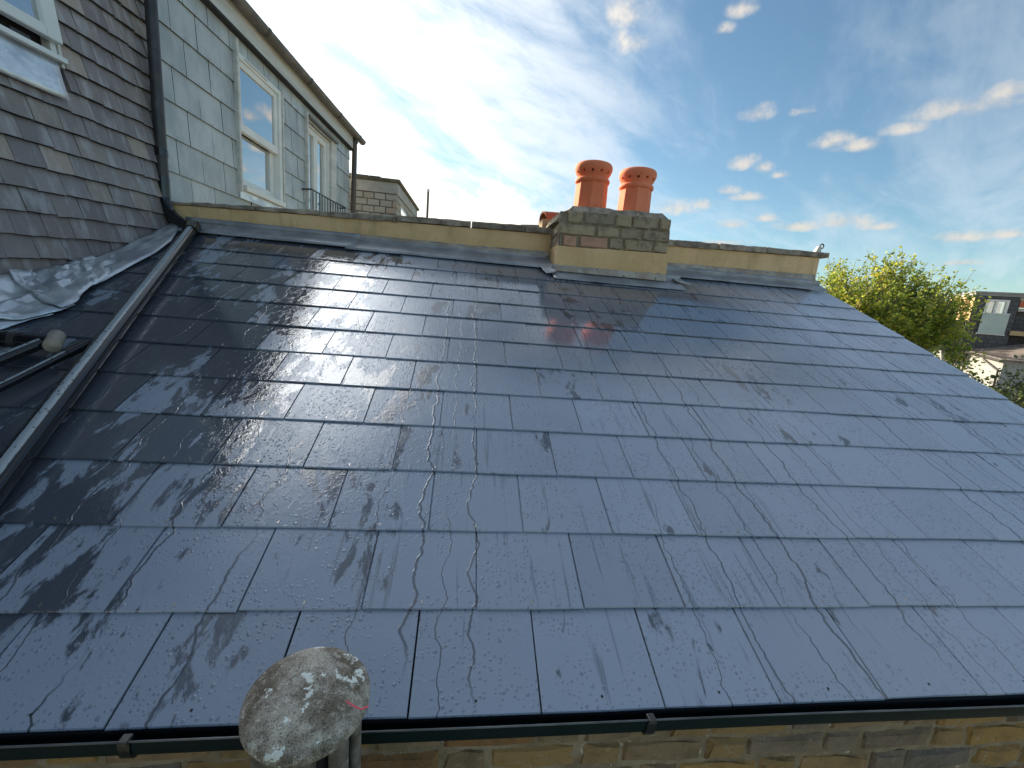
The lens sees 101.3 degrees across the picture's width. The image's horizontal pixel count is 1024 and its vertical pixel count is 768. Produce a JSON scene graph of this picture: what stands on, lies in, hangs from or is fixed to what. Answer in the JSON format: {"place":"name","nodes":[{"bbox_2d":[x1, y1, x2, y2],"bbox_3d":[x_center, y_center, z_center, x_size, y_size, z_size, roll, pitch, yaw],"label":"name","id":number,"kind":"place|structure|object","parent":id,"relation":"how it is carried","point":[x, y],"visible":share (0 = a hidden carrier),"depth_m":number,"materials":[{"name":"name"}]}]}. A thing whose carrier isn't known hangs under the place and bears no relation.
{"place":"outdoors","nodes":[
{"label":"outdoors","id":0,"kind":"place"},
{"bbox_2d":[349,173,418,216],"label":"brick rooftop block","id":1,"kind":"structure","parent":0,"point":[377,195],"depth_m":7.75,"materials":[{"name":"brick"}]},
{"bbox_2d":[400,206,406,215],"bbox_3d":[-2.289,-3.405,8.771,0.044,0.450,0.900,3,11,-7],"label":"window","id":2,"kind":"structure","parent":1,"relation":"in","point":[403,213],"depth_m":8.69,"materials":[{"name":"white paint"}]},
{"bbox_2d":[426,189,429,217],"bbox_3d":[-2.362,-4.757,11.701,0.077,1.270,0.077,3,11,-7],"label":"flue pole","id":3,"kind":"object","parent":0,"point":[427,205],"visible":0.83,"depth_m":11.64,"materials":[{"name":"grey metal"}]},
{"bbox_2d":[246,0,1023,327],"label":"sky","id":4,"kind":"structure","parent":0,"point":[850,127],"materials":[{"name":"blue"}]},
{"bbox_2d":[813,243,823,251],"bbox_3d":[2.943,-1.295,4.028,0.102,0.110,0.049,3,11,-7],"label":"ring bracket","id":5,"kind":"object","parent":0,"point":[818,248],"visible":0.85,"depth_m":4.01,"materials":[{"name":"plastic"}]},
{"label":"ground","id":6,"kind":"structure","parent":0,"visible":0},
{"bbox_2d":[0,0,168,274],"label":"tile hung house","id":7,"kind":"structure","parent":6,"relation":"on","point":[79,177],"depth_m":2.43,"materials":[{"name":"grey tile"}]},
{"bbox_2d":[0,0,68,64],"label":"window","id":8,"kind":"structure","parent":7,"relation":"in","point":[39,17],"depth_m":2.19,"materials":[{"name":"white paint"}]},
{"bbox_2d":[0,0,201,506],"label":"downpipe","id":9,"kind":"object","parent":7,"relation":"attached to","point":[22,449],"visible":0.88,"depth_m":1.88,"materials":[{"name":"black plastic"}]},
{"bbox_2d":[0,222,1023,767],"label":"roof","id":10,"kind":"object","parent":6,"relation":"on","point":[424,490],"visible":0.83,"depth_m":1.40,"materials":[{"name":"stone"}]},
{"bbox_2d":[0,330,90,392],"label":"waste pipe","id":11,"kind":"object","parent":10,"relation":"on","point":[20,344],"visible":0.98,"depth_m":1.71,"materials":[{"name":"black plastic"}]},
{"bbox_2d":[0,223,178,329],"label":"lead flashing","id":12,"kind":"object","parent":10,"relation":"attached to","point":[28,295],"visible":1,"depth_m":2.18,"materials":[{"name":"grey metal"}]},
{"bbox_2d":[157,0,365,221],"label":"slate dormer","id":13,"kind":"object","parent":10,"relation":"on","point":[254,115],"visible":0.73,"depth_m":4.07,"materials":[{"name":"stone"}]},
{"bbox_2d":[233,53,285,207],"bbox_3d":[-2.703,-2.610,4.439,0.215,1.230,0.810,4,11,-2],"label":"window","id":14,"kind":"structure","parent":13,"relation":"in","point":[260,100],"depth_m":4.48,"materials":[{"name":"white paint"}]},
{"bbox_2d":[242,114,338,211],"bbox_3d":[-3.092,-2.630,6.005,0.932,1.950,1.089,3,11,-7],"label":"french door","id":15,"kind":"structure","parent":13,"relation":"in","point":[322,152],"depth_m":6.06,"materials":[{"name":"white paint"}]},
{"bbox_2d":[351,137,358,212],"bbox_3d":[-2.660,-3.071,7.075,0.129,2.080,0.118,3,11,-7],"label":"corner downpipe","id":16,"kind":"object","parent":13,"relation":"attached to","point":[353,177],"visible":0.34,"depth_m":6.97,"materials":[{"name":"black plastic"}]},
{"bbox_2d":[239,647,369,767],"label":"vent pot","id":17,"kind":"object","parent":10,"relation":"on","point":[297,710],"visible":1,"depth_m":0.63,"materials":[{"name":"stone"}]},
{"bbox_2d":[346,700,368,709],"bbox_3d":[-0.235,0.487,0.637,0.035,0.010,0.009,3,11,-7],"label":"thread","id":18,"kind":"object","parent":17,"relation":"on","point":[351,704],"visible":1,"depth_m":0.64},
{"bbox_2d":[172,201,829,291],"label":"parapet wall","id":19,"kind":"structure","parent":10,"relation":"on","point":[513,244],"depth_m":3.47,"materials":[{"name":"concrete"}]},
{"bbox_2d":[0,696,1023,760],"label":"eaves gutter","id":20,"kind":"object","parent":10,"relation":"attached to","point":[128,746],"visible":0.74,"depth_m":0.95,"materials":[{"name":"plastic"}]},
{"bbox_2d":[536,206,691,289],"bbox_3d":[0.840,-1.162,3.705,1.287,0.632,0.948,3,11,-7],"label":"chimney stack","id":21,"kind":"object","parent":10,"relation":"on","point":[610,246],"visible":0.82,"depth_m":3.37,"materials":[{"name":"brick"}]},
{"bbox_2d":[539,211,559,221],"bbox_3d":[0.456,-1.582,3.983,0.366,0.116,0.170,1,12,-21],"label":"ridge tile","id":22,"kind":"object","parent":21,"relation":"on","point":[546,215],"visible":0.34,"depth_m":3.89,"materials":[{"name":"ceramic"}]},
{"bbox_2d":[573,160,612,208],"bbox_3d":[0.656,-1.591,3.467,0.305,0.403,0.305,3,11,-7],"label":"chimney pot","id":23,"kind":"object","parent":21,"relation":"on","point":[592,182],"visible":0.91,"depth_m":3.36,"materials":[{"name":"ceramic"}]},
{"bbox_2d":[617,166,656,212],"bbox_3d":[1.030,-1.563,3.515,0.305,0.403,0.305,3,11,-7],"label":"chimney pot","id":24,"kind":"object","parent":21,"relation":"on","point":[636,188],"visible":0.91,"depth_m":3.41,"materials":[{"name":"ceramic"}]},
{"bbox_2d":[816,246,991,356],"bbox_3d":[6.808,1.126,8.716,3.038,7.635,2.996,3,11,-7],"label":"garden tree","id":25,"kind":"object","parent":6,"relation":"on","point":[920,318],"visible":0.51,"depth_m":7.40,"materials":[{"name":"green plant"}]},
{"bbox_2d":[933,350,967,368],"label":"garden wall","id":26,"kind":"structure","parent":6,"relation":"on","point":[941,355],"depth_m":24.88,"materials":[{"name":"white"}]},
{"bbox_2d":[929,324,987,381],"bbox_3d":[7.369,2.088,7.532,1.042,6.288,0.729,3,11,-7],"label":"sapling","id":27,"kind":"object","parent":6,"relation":"on","point":[953,353],"visible":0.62,"depth_m":7.01,"materials":[{"name":"green plant"}]},
{"bbox_2d":[931,291,1023,350],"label":"terraced house","id":28,"kind":"structure","parent":6,"relation":"on","point":[1002,323],"depth_m":21.85,"materials":[{"name":"stone"}]},
{"bbox_2d":[984,299,1010,313],"bbox_3d":[25.067,-3.493,21.873,0.840,1.760,0.180,11,13,29],"label":"window","id":29,"kind":"structure","parent":28,"relation":"in","point":[994,306],"depth_m":21.74,"materials":[{"name":"white glass"}]},
{"bbox_2d":[957,355,1023,408],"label":"leafy shrub","id":30,"kind":"object","parent":6,"relation":"on","point":[1017,399],"visible":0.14,"depth_m":6.12,"materials":[{"name":"green plant"}]},
{"bbox_2d":[963,344,1023,397],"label":"white extension","id":31,"kind":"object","parent":6,"relation":"on","point":[993,357],"visible":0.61,"depth_m":20.06,"materials":[{"name":"stone"}]}
]}

